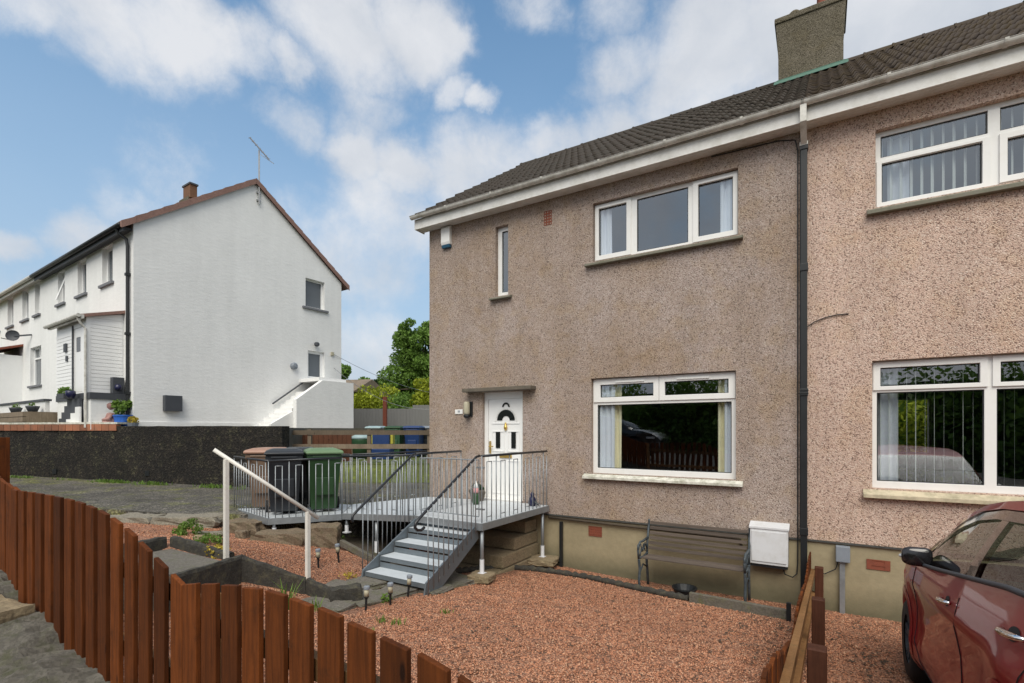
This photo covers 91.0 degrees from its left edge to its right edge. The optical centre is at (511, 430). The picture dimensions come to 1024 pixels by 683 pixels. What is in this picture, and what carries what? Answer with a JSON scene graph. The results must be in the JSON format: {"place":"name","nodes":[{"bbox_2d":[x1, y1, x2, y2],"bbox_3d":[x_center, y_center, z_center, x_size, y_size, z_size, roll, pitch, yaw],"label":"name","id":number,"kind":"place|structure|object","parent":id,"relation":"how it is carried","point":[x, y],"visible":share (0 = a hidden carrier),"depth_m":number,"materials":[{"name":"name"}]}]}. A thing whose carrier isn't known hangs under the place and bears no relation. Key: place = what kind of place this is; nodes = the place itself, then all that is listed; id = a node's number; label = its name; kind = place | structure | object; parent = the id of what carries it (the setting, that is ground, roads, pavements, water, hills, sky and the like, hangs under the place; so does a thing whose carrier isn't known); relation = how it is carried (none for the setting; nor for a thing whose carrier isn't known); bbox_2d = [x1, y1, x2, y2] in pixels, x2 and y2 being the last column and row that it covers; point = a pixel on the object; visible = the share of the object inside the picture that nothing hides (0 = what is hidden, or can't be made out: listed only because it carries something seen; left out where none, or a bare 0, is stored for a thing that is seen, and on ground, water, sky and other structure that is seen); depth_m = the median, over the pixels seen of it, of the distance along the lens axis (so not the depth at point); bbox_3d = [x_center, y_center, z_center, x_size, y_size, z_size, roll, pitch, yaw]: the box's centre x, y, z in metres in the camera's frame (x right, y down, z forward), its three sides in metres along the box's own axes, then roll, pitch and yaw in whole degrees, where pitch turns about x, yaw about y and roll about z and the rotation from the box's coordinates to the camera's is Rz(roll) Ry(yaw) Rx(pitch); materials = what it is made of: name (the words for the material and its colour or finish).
{"place":"outdoors","nodes":[
{"label":"outdoors","id":0,"kind":"place"},
{"bbox_2d":[110,377,123,393],"bbox_3d":[-10.664,-1.212,13.611,0.285,0.437,0.267,0,0,32],"label":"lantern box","id":1,"kind":"object","parent":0,"point":[116,384],"visible":0.9,"depth_m":13.55,"materials":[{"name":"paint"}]},
{"bbox_2d":[10,475,428,536],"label":"driveway","id":2,"kind":"structure","parent":0,"point":[116,498],"depth_m":10.35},
{"bbox_2d":[10,475,244,489],"bbox_3d":[-9.849,1.286,12.477,7.290,0.217,0.430,0,0,11],"label":"grass strip","id":3,"kind":"object","parent":2,"relation":"on","point":[151,482],"depth_m":12.42,"materials":[{"name":"green plant"}]},
{"bbox_2d":[0,422,288,486],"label":"retaining wall","id":4,"kind":"structure","parent":2,"relation":"on","point":[157,454],"depth_m":12.89,"materials":[{"name":"black concrete"}]},
{"bbox_2d":[302,597,351,605],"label":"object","id":5,"kind":"structure","parent":0,"point":[319,600],"depth_m":5.93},
{"bbox_2d":[289,428,384,457],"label":"terrace","id":6,"kind":"structure","parent":0,"point":[295,439],"depth_m":14.86,"materials":[{"name":"wood"}]},
{"bbox_2d":[0,276,42,403],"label":"white terrace house","id":7,"kind":"structure","parent":6,"relation":"on","point":[21,340],"depth_m":19.10,"materials":[{"name":"paint"}]},
{"bbox_2d":[5,300,13,329],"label":"window","id":8,"kind":"structure","parent":7,"relation":"in","point":[10,326],"depth_m":20.68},
{"bbox_2d":[19,291,28,322],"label":"window","id":9,"kind":"structure","parent":7,"relation":"in","point":[27,293],"depth_m":19.54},
{"bbox_2d":[27,347,41,387],"bbox_3d":[-17.461,-2.322,18.536,1.570,1.495,0.286,0,0,34],"label":"window","id":10,"kind":"structure","parent":7,"relation":"in","point":[38,350],"depth_m":18.81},
{"bbox_2d":[32,285,40,317],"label":"window","id":11,"kind":"structure","parent":7,"relation":"in","point":[38,314],"depth_m":18.55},
{"bbox_2d":[0,411,57,424],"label":"garden planter","id":12,"kind":"object","parent":6,"relation":"on","point":[14,417],"visible":0.51,"depth_m":14.51,"materials":[{"name":"brown wood"}]},
{"bbox_2d":[8,404,22,411],"bbox_3d":[-15.310,-0.669,15.517,0.320,0.338,0.312,0,0,32],"label":"flower pot","id":13,"kind":"object","parent":12,"relation":"on","point":[14,408],"visible":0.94,"depth_m":15.44,"materials":[{"name":"paint"}]},
{"bbox_2d":[0,399,51,412],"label":"wall","id":14,"kind":"structure","parent":12,"relation":"on","point":[44,404],"depth_m":15.47,"materials":[{"name":"paint"}]},
{"bbox_2d":[25,402,39,411],"bbox_3d":[-13.838,-0.656,14.518,0.320,0.313,0.312,0,0,32],"label":"flower pot","id":15,"kind":"object","parent":12,"relation":"on","point":[31,408],"visible":0.97,"depth_m":14.44,"materials":[{"name":"paint"}]},
{"bbox_2d":[102,403,113,421],"bbox_3d":[-10.819,-0.430,13.476,0.513,0.720,0.527,0,0,32],"label":"garden statue","id":16,"kind":"object","parent":6,"relation":"on","point":[108,417],"visible":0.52,"depth_m":13.37,"materials":[{"name":"pink stone"}]},
{"bbox_2d":[111,399,132,425],"bbox_3d":[-10.407,-0.458,13.438,0.530,0.775,0.524,0,0,32],"label":"potted plant","id":17,"kind":"object","parent":6,"relation":"on","point":[119,406],"visible":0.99,"depth_m":13.33,"materials":[{"name":"green plant"}]},
{"bbox_2d":[127,415,138,425],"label":"potted plant","id":18,"kind":"object","parent":6,"relation":"on","point":[134,420],"visible":0.98,"depth_m":13.24,"materials":[{"name":"yellow plant"}]},
{"bbox_2d":[29,137,353,429],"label":"white house","id":19,"kind":"structure","parent":6,"relation":"on","point":[221,307],"depth_m":15.35,"materials":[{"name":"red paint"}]},
{"bbox_2d":[54,273,65,307],"bbox_3d":[-15.084,-4.747,16.865,0.927,1.165,0.362,0,0,32],"label":"window","id":20,"kind":"structure","parent":19,"relation":"in","point":[63,283],"depth_m":16.76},
{"bbox_2d":[56,387,72,398],"bbox_3d":[-12.159,-1.025,13.674,0.518,0.350,0.295,0,0,32],"label":"flower trough","id":21,"kind":"object","parent":19,"relation":"on","point":[60,394],"visible":0.65,"depth_m":13.58,"materials":[{"name":"paint"}]},
{"bbox_2d":[65,390,75,397],"bbox_3d":[-11.712,-0.950,13.342,0.220,0.200,0.214,0,0,32],"label":"flower pot","id":22,"kind":"object","parent":19,"relation":"on","point":[70,394],"visible":1,"depth_m":13.27,"materials":[{"name":"blue ceramic"}]},
{"bbox_2d":[74,262,87,298],"bbox_3d":[-13.418,-4.747,15.778,1.000,1.165,0.260,0,0,34],"label":"window","id":23,"kind":"structure","parent":19,"relation":"in","point":[84,293],"depth_m":16.01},
{"bbox_2d":[98,247,113,288],"bbox_3d":[-11.667,-4.747,14.592,1.030,1.165,0.262,0,0,34],"label":"window","id":24,"kind":"structure","parent":19,"relation":"in","point":[110,281],"depth_m":14.78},
{"bbox_2d":[302,279,328,312],"bbox_3d":[-7.115,-4.843,18.089,0.260,1.095,1.029,0,0,34],"label":"window","id":25,"kind":"structure","parent":19,"relation":"in","point":[313,289],"depth_m":18.18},
{"bbox_2d":[308,351,322,377],"bbox_3d":[-7.144,-2.340,18.163,0.070,1.000,0.679,0,0,34],"label":"side door","id":26,"kind":"structure","parent":19,"relation":"in","point":[315,359],"depth_m":18.20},
{"bbox_2d":[341,363,351,379],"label":"broadleaf tree","id":27,"kind":"object","parent":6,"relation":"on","point":[346,371],"visible":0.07,"depth_m":51.93,"materials":[{"name":"green plant"}]},
{"bbox_2d":[325,579,372,589],"bbox_3d":[-2.200,2.057,6.452,0.649,0.097,0.541,0,0,23],"label":"stepping stone","id":28,"kind":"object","parent":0,"point":[335,582],"depth_m":6.60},
{"bbox_2d":[339,465,428,482],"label":"grass bank","id":29,"kind":"structure","parent":0,"point":[353,473],"depth_m":13.85,"materials":[{"name":"plant"}]},
{"bbox_2d":[446,572,477,587],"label":"garden path","id":30,"kind":"structure","parent":0,"point":[455,579],"depth_m":7.06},
{"bbox_2d":[0,0,1023,379],"label":"sky","id":31,"kind":"structure","parent":0,"point":[369,115],"materials":[{"name":"blue"}]},
{"bbox_2d":[123,523,915,682],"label":"garden ground","id":32,"kind":"structure","parent":0,"point":[355,564],"depth_m":5.33,"materials":[{"name":"gravel"}]},
{"bbox_2d":[110,512,165,523],"bbox_3d":[-6.317,1.543,8.389,0.923,0.286,0.487,0,0,5],"label":"rock","id":33,"kind":"object","parent":32,"relation":"on","point":[136,517],"visible":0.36,"depth_m":8.21,"materials":[{"name":"stone"}]},
{"bbox_2d":[153,549,219,610],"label":"garden steps","id":34,"kind":"structure","parent":32,"relation":"on","point":[175,561],"depth_m":5.91,"materials":[{"name":"concrete"}]},
{"bbox_2d":[150,512,222,527],"bbox_3d":[-5.376,1.532,8.419,1.159,0.249,0.474,0,0,-1],"label":"rock","id":35,"kind":"object","parent":32,"relation":"on","point":[211,520],"visible":0.6,"depth_m":8.22,"materials":[{"name":"stone"}]},
{"bbox_2d":[171,517,203,535],"bbox_3d":[-4.812,1.456,7.446,0.546,0.282,0.488,0,0,32],"label":"weed tuft","id":36,"kind":"object","parent":32,"relation":"on","point":[189,523],"visible":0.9,"depth_m":7.40,"materials":[{"name":"green plant"}]},
{"bbox_2d":[191,531,222,535],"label":"rock","id":37,"kind":"object","parent":32,"relation":"on","point":[216,532],"visible":0.32,"depth_m":7.64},
{"bbox_2d":[193,532,222,544],"bbox_3d":[-4.039,1.446,6.678,0.442,0.195,0.308,0,0,32],"label":"weed tuft","id":38,"kind":"object","parent":32,"relation":"on","point":[212,538],"visible":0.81,"depth_m":6.64,"materials":[{"name":"green plant"}]},
{"bbox_2d":[204,544,230,558],"bbox_3d":[-3.711,1.521,6.331,0.340,0.190,0.277,0,0,32],"label":"weed tuft","id":39,"kind":"object","parent":32,"relation":"on","point":[217,546],"visible":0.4,"depth_m":6.26,"materials":[{"name":"yellow plant"}]},
{"bbox_2d":[235,529,250,538],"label":"rock","id":40,"kind":"object","parent":32,"relation":"on","point":[242,534],"visible":0.67,"depth_m":7.71,"materials":[{"name":"stone"}]},
{"bbox_2d":[219,518,271,534],"bbox_3d":[-4.332,1.608,8.197,0.702,0.330,0.442,0,0,7],"label":"rock","id":41,"kind":"object","parent":32,"relation":"on","point":[254,526],"visible":0.47,"depth_m":8.01,"materials":[{"name":"stone"}]},
{"bbox_2d":[138,536,362,611],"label":"garden step walls","id":42,"kind":"structure","parent":32,"relation":"on","point":[235,570],"depth_m":5.98,"materials":[{"name":"concrete"}]},
{"bbox_2d":[213,448,319,578],"bbox_3d":[-3.040,1.121,6.278,1.204,1.819,0.066,0,0,-29],"label":"white handrail","id":43,"kind":"object","parent":32,"relation":"on","point":[308,512],"visible":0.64,"depth_m":6.13,"materials":[{"name":"metal"}]},
{"bbox_2d":[249,528,304,546],"bbox_3d":[-3.555,1.715,7.785,0.886,0.340,0.513,0,0,-5],"label":"rock","id":44,"kind":"object","parent":32,"relation":"on","point":[294,536],"visible":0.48,"depth_m":7.58,"materials":[{"name":"stone"}]},
{"bbox_2d":[275,579,302,609],"bbox_3d":[-2.318,1.700,5.225,0.375,0.340,0.340,0,0,-38],"label":"weed tuft","id":45,"kind":"object","parent":32,"relation":"on","point":[290,593],"visible":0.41,"depth_m":5.23,"materials":[{"name":"green plant"}]},
{"bbox_2d":[311,595,323,611],"bbox_3d":[-2.074,1.807,5.326,0.140,0.206,0.190,0,0,32],"label":"weed tuft","id":46,"kind":"object","parent":32,"relation":"on","point":[316,606],"visible":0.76,"depth_m":5.30,"materials":[{"name":"green plant"}]},
{"bbox_2d":[315,548,320,567],"bbox_3d":[-2.693,1.813,6.991,0.072,0.330,0.072,-2,-1,32],"label":"solar light","id":47,"kind":"object","parent":32,"relation":"on","point":[317,550],"visible":0.91,"depth_m":6.97,"materials":[{"name":"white plastic"}]},
{"bbox_2d":[311,522,341,548],"bbox_3d":[-2.986,1.688,7.993,0.509,0.410,0.465,0,0,-11],"label":"rock","id":48,"kind":"object","parent":32,"relation":"on","point":[325,535],"visible":0.67,"depth_m":7.81,"materials":[{"name":"stone"}]},
{"bbox_2d":[318,600,355,612],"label":"stepping stone","id":49,"kind":"structure","parent":32,"relation":"on","point":[338,606],"depth_m":5.72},
{"bbox_2d":[335,543,339,562],"bbox_3d":[-2.508,1.802,7.256,0.072,0.330,0.072,-2,3,32],"label":"solar light","id":50,"kind":"object","parent":32,"relation":"on","point":[337,545],"visible":0.94,"depth_m":7.23,"materials":[{"name":"grey plastic"}]},
{"bbox_2d":[363,585,369,610],"bbox_3d":[-1.642,1.921,5.664,0.072,0.330,0.072,-2,-5,32],"label":"solar light","id":51,"kind":"object","parent":32,"relation":"on","point":[366,588],"visible":0.89,"depth_m":5.65,"materials":[{"name":"grey plastic"}]},
{"bbox_2d":[352,589,388,607],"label":"stepping stone","id":52,"kind":"structure","parent":32,"relation":"on","point":[375,596],"depth_m":6.03,"materials":[{"name":"stone"}]},
{"bbox_2d":[346,576,394,589],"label":"stepping stone","id":53,"kind":"structure","parent":32,"relation":"on","point":[378,583],"depth_m":6.73,"materials":[{"name":"stone"}]},
{"bbox_2d":[341,534,416,567],"bbox_3d":[-1.838,2.031,9.048,2.000,0.484,2.400,0,0,32],"label":"soil bed","id":54,"kind":"object","parent":32,"relation":"on","point":[356,541],"visible":0.13,"depth_m":8.80,"materials":[{"name":"soil"}]},
{"bbox_2d":[380,593,392,602],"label":"weed tuft","id":55,"kind":"object","parent":32,"relation":"on","point":[385,598],"visible":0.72,"depth_m":6.04,"materials":[{"name":"green plant"}]},
{"bbox_2d":[387,582,392,605],"bbox_3d":[-1.418,1.939,5.865,0.072,0.330,0.072,2,3,32],"label":"solar light","id":56,"kind":"object","parent":32,"relation":"on","point":[390,588],"visible":0.92,"depth_m":5.84,"materials":[{"name":"grey plastic"}]},
{"bbox_2d":[377,583,419,598],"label":"stepping stone","id":57,"kind":"structure","parent":32,"relation":"on","point":[399,590],"depth_m":6.44,"materials":[{"name":"stone"}]},
{"bbox_2d":[407,574,411,596],"bbox_3d":[-1.294,1.977,6.293,0.072,0.330,0.072,4,-2,32],"label":"solar light","id":58,"kind":"object","parent":32,"relation":"on","point":[409,578],"visible":0.91,"depth_m":6.28,"materials":[{"name":"grey plastic"}]},
{"bbox_2d":[418,583,454,594],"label":"stepping stone","id":59,"kind":"structure","parent":32,"relation":"on","point":[445,587],"depth_m":6.51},
{"bbox_2d":[409,518,538,574],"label":"stone steps","id":60,"kind":"structure","parent":32,"relation":"on","point":[508,547],"depth_m":8.58,"materials":[{"name":"stone"}]},
{"bbox_2d":[233,450,548,595],"bbox_3d":[-2.337,1.314,8.785,4.977,1.925,3.383,0,0,32],"label":"access stair","id":61,"kind":"object","parent":60,"relation":"on","point":[466,520],"visible":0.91,"depth_m":7.74,"materials":[{"name":"metal"}]},
{"bbox_2d":[243,447,286,506],"bbox_3d":[-4.353,0.852,9.016,0.596,1.084,0.763,0,0,-6],"label":"wheelie bin","id":62,"kind":"object","parent":61,"relation":"on","point":[258,453],"visible":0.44,"depth_m":8.71,"materials":[{"name":"brown plastic"}]},
{"bbox_2d":[264,448,303,511],"bbox_3d":[-3.860,0.852,8.523,0.596,1.084,0.763,0,0,-24],"label":"wheelie bin","id":63,"kind":"object","parent":61,"relation":"on","point":[282,453],"visible":0.84,"depth_m":8.26,"materials":[{"name":"black plastic"}]},
{"bbox_2d":[287,447,313,504],"bbox_3d":[-3.890,0.852,9.200,0.596,1.084,0.763,0,0,-20],"label":"wheelie bin","id":64,"kind":"object","parent":61,"relation":"on","point":[305,491],"visible":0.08,"depth_m":8.95,"materials":[{"name":"black plastic"}]},
{"bbox_2d":[303,447,343,509],"bbox_3d":[-3.303,0.852,8.780,0.596,1.084,0.763,0,0,-26],"label":"wheelie bin","id":65,"kind":"object","parent":61,"relation":"on","point":[321,452],"visible":0.77,"depth_m":8.52,"materials":[{"name":"green plastic"}]},
{"bbox_2d":[472,482,479,504],"bbox_3d":[-0.647,1.120,9.021,0.140,0.420,0.140,0,0,32],"label":"garden gnome","id":66,"kind":"object","parent":61,"relation":"on","point":[476,495],"visible":0.57,"depth_m":8.98,"materials":[{"name":"green plastic"}]},
{"bbox_2d":[469,482,483,500],"bbox_3d":[-0.666,1.150,9.467,0.300,0.360,0.300,0,0,32],"label":"plant pot","id":67,"kind":"object","parent":61,"relation":"on","point":[479,491],"visible":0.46,"depth_m":9.39,"materials":[{"name":"stone"}]},
{"bbox_2d":[528,492,538,505],"bbox_3d":[0.386,1.210,8.830,0.207,0.240,0.145,0,0,17],"label":"garden ornament","id":68,"kind":"object","parent":61,"relation":"on","point":[534,501],"visible":0.76,"depth_m":8.79,"materials":[{"name":"blue ceramic"}]},
{"bbox_2d":[467,570,495,583],"bbox_3d":[-0.431,2.106,7.214,0.348,0.106,0.312,0,0,19],"label":"pad stone","id":69,"kind":"object","parent":32,"relation":"on","point":[488,577],"visible":0.94,"depth_m":7.11,"materials":[{"name":"stone"}]},
{"bbox_2d":[527,554,558,566],"bbox_3d":[0.552,2.266,8.759,0.487,0.106,0.437,0,0,19],"label":"pad stone","id":70,"kind":"object","parent":32,"relation":"on","point":[546,561],"visible":0.96,"depth_m":8.62,"materials":[{"name":"stone"}]},
{"bbox_2d":[432,565,688,600],"bbox_3d":[0.671,2.221,7.705,3.712,0.333,1.294,0,0,7],"label":"log edging","id":71,"kind":"object","parent":32,"relation":"on","point":[649,590],"visible":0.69,"depth_m":7.80,"materials":[{"name":"wood"}]},
{"bbox_2d":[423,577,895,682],"bbox_3d":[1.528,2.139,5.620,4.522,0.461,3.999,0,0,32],"label":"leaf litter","id":72,"kind":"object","parent":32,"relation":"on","point":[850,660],"visible":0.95,"depth_m":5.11,"materials":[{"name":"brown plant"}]},
{"bbox_2d":[672,583,696,594],"bbox_3d":[2.467,2.306,7.192,0.350,0.130,0.350,0,0,32],"label":"plant tray","id":73,"kind":"object","parent":32,"relation":"on","point":[684,588],"visible":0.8,"depth_m":7.26,"materials":[{"name":"black plastic"}]},
{"bbox_2d":[637,519,750,601],"bbox_3d":[2.625,1.912,7.297,1.480,1.044,0.611,0,0,32],"label":"garden bench","id":74,"kind":"object","parent":32,"relation":"on","point":[744,568],"visible":0.97,"depth_m":7.39,"materials":[{"name":"brown wood"}]},
{"bbox_2d":[689,592,785,619],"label":"path kerb","id":75,"kind":"structure","parent":32,"relation":"on","point":[738,605],"depth_m":6.46,"materials":[{"name":"concrete"}]},
{"bbox_2d":[786,602,790,621],"bbox_3d":[3.354,2.235,6.096,0.050,0.290,0.050,0,0,32],"label":"ground stake","id":76,"kind":"object","parent":32,"relation":"on","point":[788,611],"visible":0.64,"depth_m":6.08,"materials":[{"name":"black plastic"}]},
{"bbox_2d":[760,552,826,682],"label":"side fence","id":77,"kind":"object","parent":32,"relation":"on","point":[785,664],"visible":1,"depth_m":3.65,"materials":[{"name":"brown wood"}]},
{"bbox_2d":[899,501,1023,682],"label":"parked car","id":78,"kind":"object","parent":32,"relation":"on","point":[963,605],"visible":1,"depth_m":2.77,"materials":[{"name":"red paint"}]},
{"bbox_2d":[341,455,1023,485],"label":"ground","id":79,"kind":"structure","parent":0,"point":[957,476],"depth_m":11.48,"materials":[{"name":"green plant"}]},
{"bbox_2d":[302,435,351,460],"bbox_3d":[-5.629,0.503,15.012,1.633,0.910,0.030,0,0,-6],"label":"board fence","id":80,"kind":"object","parent":79,"relation":"on","point":[331,439],"visible":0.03,"depth_m":15.03,"materials":[{"name":"wood"}]},
{"bbox_2d":[352,435,366,458],"bbox_3d":[-4.916,0.515,16.495,0.720,0.830,0.709,0,0,32],"label":"wheelie bin","id":81,"kind":"object","parent":79,"relation":"on","point":[359,439],"visible":0.37,"depth_m":16.20,"materials":[{"name":"green plastic"}]},
{"bbox_2d":[293,429,428,462],"bbox_3d":[-3.300,0.550,14.217,6.148,1.150,0.125,0,0,0],"label":"ranch fence","id":82,"kind":"object","parent":79,"relation":"on","point":[369,446],"visible":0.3,"depth_m":14.16,"materials":[{"name":"brown wood"}]},
{"bbox_2d":[346,379,390,407],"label":"garden building","id":83,"kind":"structure","parent":79,"relation":"on","point":[368,382],"depth_m":28.94,"materials":[{"name":"stone"}]},
{"bbox_2d":[354,383,399,408],"bbox_3d":[-7.469,-0.724,27.493,3.153,3.926,3.315,0,0,32],"label":"round shrub","id":84,"kind":"object","parent":79,"relation":"on","point":[366,400],"visible":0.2,"depth_m":26.95,"materials":[{"name":"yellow plant"}]},
{"bbox_2d":[372,435,394,459],"bbox_3d":[-4.157,0.505,16.195,0.720,0.850,0.440,0,0,7],"label":"recycling box","id":85,"kind":"object","parent":79,"relation":"on","point":[383,439],"visible":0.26,"depth_m":16.00,"materials":[{"name":"blue plastic"}]},
{"bbox_2d":[383,397,386,425],"bbox_3d":[-5.931,-0.320,23.493,0.160,2.500,0.160,0,0,7],"label":"wooden post","id":86,"kind":"object","parent":79,"relation":"on","point":[385,412],"visible":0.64,"depth_m":23.42,"materials":[{"name":"wood"}]},
{"bbox_2d":[354,405,428,427],"bbox_3d":[-5.375,-0.110,24.888,6.993,2.280,0.020,0,0,1],"label":"grey board fence","id":87,"kind":"object","parent":79,"relation":"on","point":[418,415],"visible":0.19,"depth_m":24.88,"materials":[{"name":"wood"}]},
{"bbox_2d":[384,426,404,453],"bbox_3d":[-4.160,0.387,18.004,0.596,1.084,0.763,0,0,7],"label":"wheelie bin","id":88,"kind":"object","parent":79,"relation":"on","point":[399,439],"visible":0.36,"depth_m":17.70,"materials":[{"name":"green plastic"}]},
{"bbox_2d":[377,391,414,408],"bbox_3d":[-6.398,-0.417,26.658,2.706,3.311,2.613,0,0,-1],"label":"round shrub","id":89,"kind":"object","parent":79,"relation":"on","point":[398,398],"visible":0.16,"depth_m":26.19,"materials":[{"name":"green plant"}]},
{"bbox_2d":[376,317,428,408],"bbox_3d":[-5.891,-3.146,34.340,6.703,8.772,6.877,0,0,32],"label":"broadleaf tree","id":90,"kind":"object","parent":79,"relation":"on","point":[412,353],"visible":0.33,"depth_m":32.80,"materials":[{"name":"green plant"}]},
{"bbox_2d":[403,426,424,456],"bbox_3d":[-3.376,0.387,17.404,0.596,1.084,0.763,0,0,7],"label":"wheelie bin","id":91,"kind":"object","parent":79,"relation":"on","point":[414,439],"visible":0.68,"depth_m":17.12,"materials":[{"name":"blue plastic"}]},
{"bbox_2d":[409,377,428,406],"bbox_3d":[-4.309,-0.807,27.060,2.165,4.091,2.543,0,0,12],"label":"golden conifer","id":92,"kind":"object","parent":79,"relation":"on","point":[422,397],"visible":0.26,"depth_m":26.48,"materials":[{"name":"yellow plant"}]},
{"bbox_2d":[423,426,428,454],"bbox_3d":[-3.072,0.387,18.004,0.596,1.084,0.763,0,0,7],"label":"wheelie bin","id":93,"kind":"object","parent":79,"relation":"on","point":[425,437],"visible":0.05,"depth_m":17.69,"materials":[{"name":"black plastic"}]},
{"bbox_2d":[409,0,848,604],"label":"brown house","id":94,"kind":"structure","parent":79,"relation":"on","point":[617,326],"depth_m":8.46,"materials":[{"name":"concrete"}]},
{"bbox_2d":[489,226,511,300],"bbox_3d":[-0.182,-3.173,9.539,0.470,1.395,0.250,0,0,32],"label":"window","id":95,"kind":"structure","parent":94,"relation":"in","point":[501,231],"depth_m":9.63,"materials":[{"name":"white plastic"}]},
{"bbox_2d":[489,398,521,499],"bbox_3d":[-0.131,0.351,9.569,0.761,1.897,0.126,0,0,32],"label":"front door","id":96,"kind":"structure","parent":94,"relation":"in","point":[505,415],"depth_m":9.58,"materials":[{"name":"white plastic"}]},
{"bbox_2d":[582,371,742,486],"bbox_3d":[2.345,-0.030,8.046,2.500,1.700,0.349,0,0,32],"label":"window","id":97,"kind":"structure","parent":94,"relation":"in","point":[607,394],"depth_m":8.02,"materials":[{"name":"white plastic"}]},
{"bbox_2d":[584,170,742,267],"bbox_3d":[2.350,-3.315,8.015,2.460,1.070,0.300,0,0,32],"label":"window","id":98,"kind":"structure","parent":94,"relation":"in","point":[729,189],"depth_m":7.85,"materials":[{"name":"white plastic"}]},
{"bbox_2d":[801,1,1023,621],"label":"pink house","id":99,"kind":"structure","parent":79,"relation":"on","point":[915,218],"depth_m":6.51,"materials":[{"name":"concrete"}]},
{"bbox_2d":[863,353,1023,504],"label":"window","id":100,"kind":"structure","parent":99,"relation":"in","point":[885,387],"depth_m":6.23,"materials":[{"name":"white plastic"}]},
{"bbox_2d":[867,97,1023,216],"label":"window","id":101,"kind":"structure","parent":99,"relation":"in","point":[993,144],"depth_m":6.20,"materials":[{"name":"white plastic"}]},
{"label":"pavement","id":102,"kind":"structure","parent":0,"visible":0},
{"bbox_2d":[0,570,109,682],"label":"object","id":103,"kind":"structure","parent":102,"relation":"on","point":[32,650],"depth_m":2.58,"materials":[{"name":"concrete"}]},
{"bbox_2d":[0,437,20,579],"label":"front fence","id":104,"kind":"object","parent":103,"relation":"on","point":[6,487],"visible":0.56,"depth_m":3.40,"materials":[{"name":"wood"}]},
{"bbox_2d":[0,594,34,623],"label":"stone block","id":105,"kind":"structure","parent":103,"relation":"on","point":[11,609],"depth_m":2.85,"materials":[{"name":"stone"}]},
{"bbox_2d":[11,489,473,682],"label":"front fence","id":106,"kind":"object","parent":103,"relation":"on","point":[89,580],"visible":0.85,"depth_m":2.17,"materials":[{"name":"wood"}]},
{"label":"garden path","id":107,"kind":"structure","parent":0,"visible":0},
{"bbox_2d":[339,539,375,561],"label":"path kerb","id":108,"kind":"structure","parent":107,"relation":"on","point":[350,547],"depth_m":7.72,"materials":[{"name":"concrete"}]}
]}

